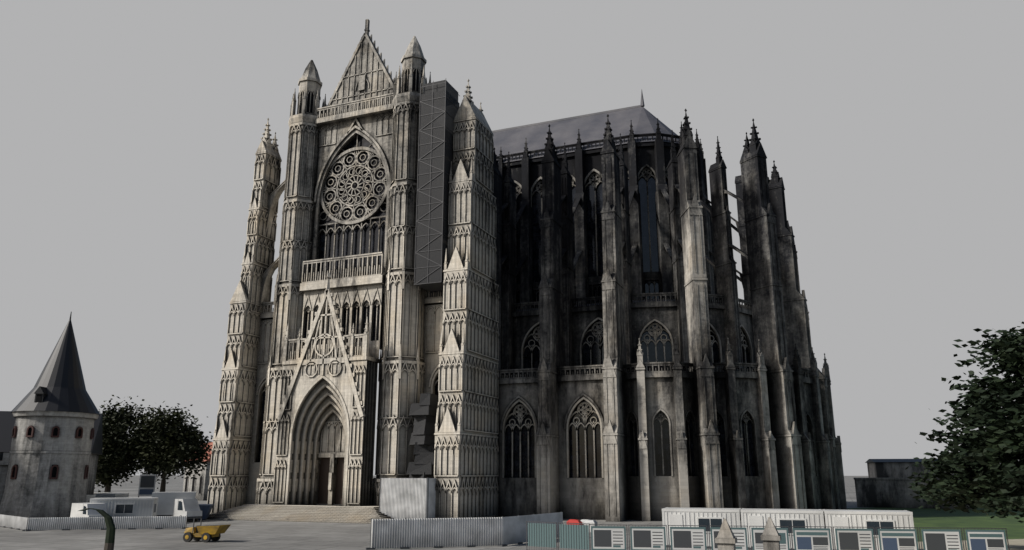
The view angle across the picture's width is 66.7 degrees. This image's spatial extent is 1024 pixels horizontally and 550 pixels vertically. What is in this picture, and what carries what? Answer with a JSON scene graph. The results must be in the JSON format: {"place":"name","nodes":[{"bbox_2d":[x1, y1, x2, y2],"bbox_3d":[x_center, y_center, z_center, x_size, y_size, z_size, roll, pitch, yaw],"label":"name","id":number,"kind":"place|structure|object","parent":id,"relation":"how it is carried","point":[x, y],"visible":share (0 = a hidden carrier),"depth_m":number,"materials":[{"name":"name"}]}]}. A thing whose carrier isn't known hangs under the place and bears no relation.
{"place":"outdoors","nodes":[
{"label":"outdoors","id":0,"kind":"place"},
{"bbox_2d":[0,475,873,549],"bbox_3d":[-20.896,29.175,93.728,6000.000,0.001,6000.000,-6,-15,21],"label":"ground","id":1,"kind":"structure","parent":0,"point":[257,535],"depth_m":64.65,"materials":[{"name":"grey concrete"}]},
{"bbox_2d":[0,312,102,517],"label":"tower","id":2,"kind":"structure","parent":1,"relation":"on","point":[51,437],"depth_m":85.39,"materials":[{"name":"stone"}]},
{"bbox_2d":[70,503,106,516],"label":"trailer","id":3,"kind":"object","parent":1,"relation":"on","point":[75,509],"visible":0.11,"depth_m":76.53,"materials":[{"name":"white metal"}]},
{"bbox_2d":[86,495,95,502],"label":"trailer","id":4,"kind":"object","parent":1,"relation":"on","point":[88,497],"visible":0.02,"depth_m":91.93,"materials":[{"name":"grey"}]},
{"bbox_2d":[79,508,115,549],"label":"bent post","id":5,"kind":"object","parent":1,"relation":"on","point":[110,534],"visible":1,"depth_m":44.66,"materials":[{"name":"green metal"}]},
{"bbox_2d":[94,493,128,497],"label":"trailer","id":6,"kind":"object","parent":1,"relation":"on","point":[114,495],"visible":0.35,"depth_m":97.94,"materials":[{"name":"grey"}]},
{"bbox_2d":[90,497,158,516],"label":"site cabin","id":7,"kind":"object","parent":1,"relation":"on","point":[132,507],"visible":0.54,"depth_m":79.93,"materials":[{"name":"grey metal"}]},
{"bbox_2d":[94,395,156,491],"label":"tree","id":8,"kind":"object","parent":1,"relation":"on","point":[114,463],"visible":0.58,"depth_m":113.24,"materials":[{"name":"green plant"}]},
{"bbox_2d":[138,474,155,497],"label":"sign board","id":9,"kind":"object","parent":1,"relation":"on","point":[147,482],"visible":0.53,"depth_m":104.24,"materials":[{"name":"grey metal"}]},
{"bbox_2d":[122,401,212,491],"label":"tree","id":10,"kind":"object","parent":1,"relation":"on","point":[171,442],"visible":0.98,"depth_m":112.54,"materials":[{"name":"green plant"}]},
{"bbox_2d":[152,492,195,515],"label":"truck box","id":11,"kind":"object","parent":1,"relation":"on","point":[166,501],"visible":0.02,"depth_m":84.57,"materials":[{"name":"grey metal"}]},
{"bbox_2d":[172,499,201,520],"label":"van","id":12,"kind":"object","parent":1,"relation":"on","point":[190,508],"visible":0.52,"depth_m":84.38,"materials":[{"name":"white metal"}]},
{"bbox_2d":[182,442,212,500],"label":"red roof house","id":13,"kind":"structure","parent":1,"relation":"on","point":[199,485],"depth_m":154.97,"materials":[{"name":"stone"}]},
{"bbox_2d":[187,504,213,519],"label":"blue skip","id":14,"kind":"object","parent":1,"relation":"on","point":[205,509],"visible":0.34,"depth_m":87.99,"materials":[{"name":"blue metal"}]},
{"bbox_2d":[183,517,230,541],"bbox_3d":[-23.525,19.601,59.926,3.240,1.751,1.520,-3,-15,13],"label":"dumper","id":15,"kind":"object","parent":1,"relation":"on","point":[206,533],"visible":1,"depth_m":59.41,"materials":[{"name":"yellow metal"}]},
{"bbox_2d":[0,478,562,549],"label":"hoardings","id":16,"kind":"object","parent":1,"relation":"on","point":[407,505],"visible":0.72,"depth_m":60.91,"materials":[{"name":"grey metal"}]},
{"bbox_2d":[207,19,846,523],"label":"cathedral","id":17,"kind":"structure","parent":1,"relation":"on","point":[557,315],"depth_m":96.68,"materials":[{"name":"stone"}]},
{"bbox_2d":[526,521,589,549],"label":"fence panels","id":18,"kind":"object","parent":1,"relation":"on","point":[543,534],"visible":0.99,"depth_m":49.93,"materials":[{"name":"teal metal"}]},
{"bbox_2d":[662,507,741,548],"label":"site cabin","id":19,"kind":"object","parent":1,"relation":"on","point":[695,516],"visible":0.42,"depth_m":54.71,"materials":[{"name":"grey metal"}]},
{"bbox_2d":[715,519,736,549],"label":"gate post","id":20,"kind":"object","parent":1,"relation":"on","point":[725,538],"visible":1,"depth_m":33.91,"materials":[{"name":"stone"}]},
{"bbox_2d":[761,517,780,549],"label":"gate post","id":21,"kind":"object","parent":1,"relation":"on","point":[770,537],"visible":1,"depth_m":35.34,"materials":[{"name":"stone"}]},
{"bbox_2d":[740,508,823,549],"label":"site cabin","id":22,"kind":"object","parent":1,"relation":"on","point":[785,517],"visible":0.34,"depth_m":52.99,"materials":[{"name":"grey metal"}]},
{"bbox_2d":[589,524,1009,549],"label":"fence","id":23,"kind":"object","parent":1,"relation":"on","point":[643,538],"visible":0.9,"depth_m":46.14,"materials":[{"name":"teal"}]},
{"bbox_2d":[865,459,953,477],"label":"building","id":24,"kind":"structure","parent":1,"relation":"on","point":[886,468],"depth_m":130.47,"materials":[{"name":"stone"}]},
{"bbox_2d":[905,321,1023,522],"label":"broadleaf tree","id":25,"kind":"object","parent":1,"relation":"on","point":[984,479],"visible":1,"depth_m":48.74,"materials":[{"name":"green plant"}]},
{"bbox_2d":[0,0,1023,475],"label":"sky","id":26,"kind":"structure","parent":0,"point":[131,131],"materials":[{"name":"grey"}]},
{"bbox_2d":[566,519,597,531],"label":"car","id":27,"kind":"object","parent":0,"point":[587,521],"visible":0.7,"depth_m":69.89,"materials":[{"name":"red metal"}]},
{"bbox_2d":[847,507,1023,549],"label":"lawn","id":28,"kind":"structure","parent":0,"point":[943,519],"depth_m":85.16,"materials":[{"name":"green plant"}]},
{"bbox_2d":[822,509,913,549],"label":"site cabin","id":29,"kind":"object","parent":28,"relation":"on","point":[847,519],"visible":0.49,"depth_m":51.43,"materials":[{"name":"grey metal"}]},
{"bbox_2d":[853,478,971,508],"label":"building","id":30,"kind":"structure","parent":28,"relation":"on","point":[884,492],"depth_m":120.70,"materials":[{"name":"stone"}]}
]}

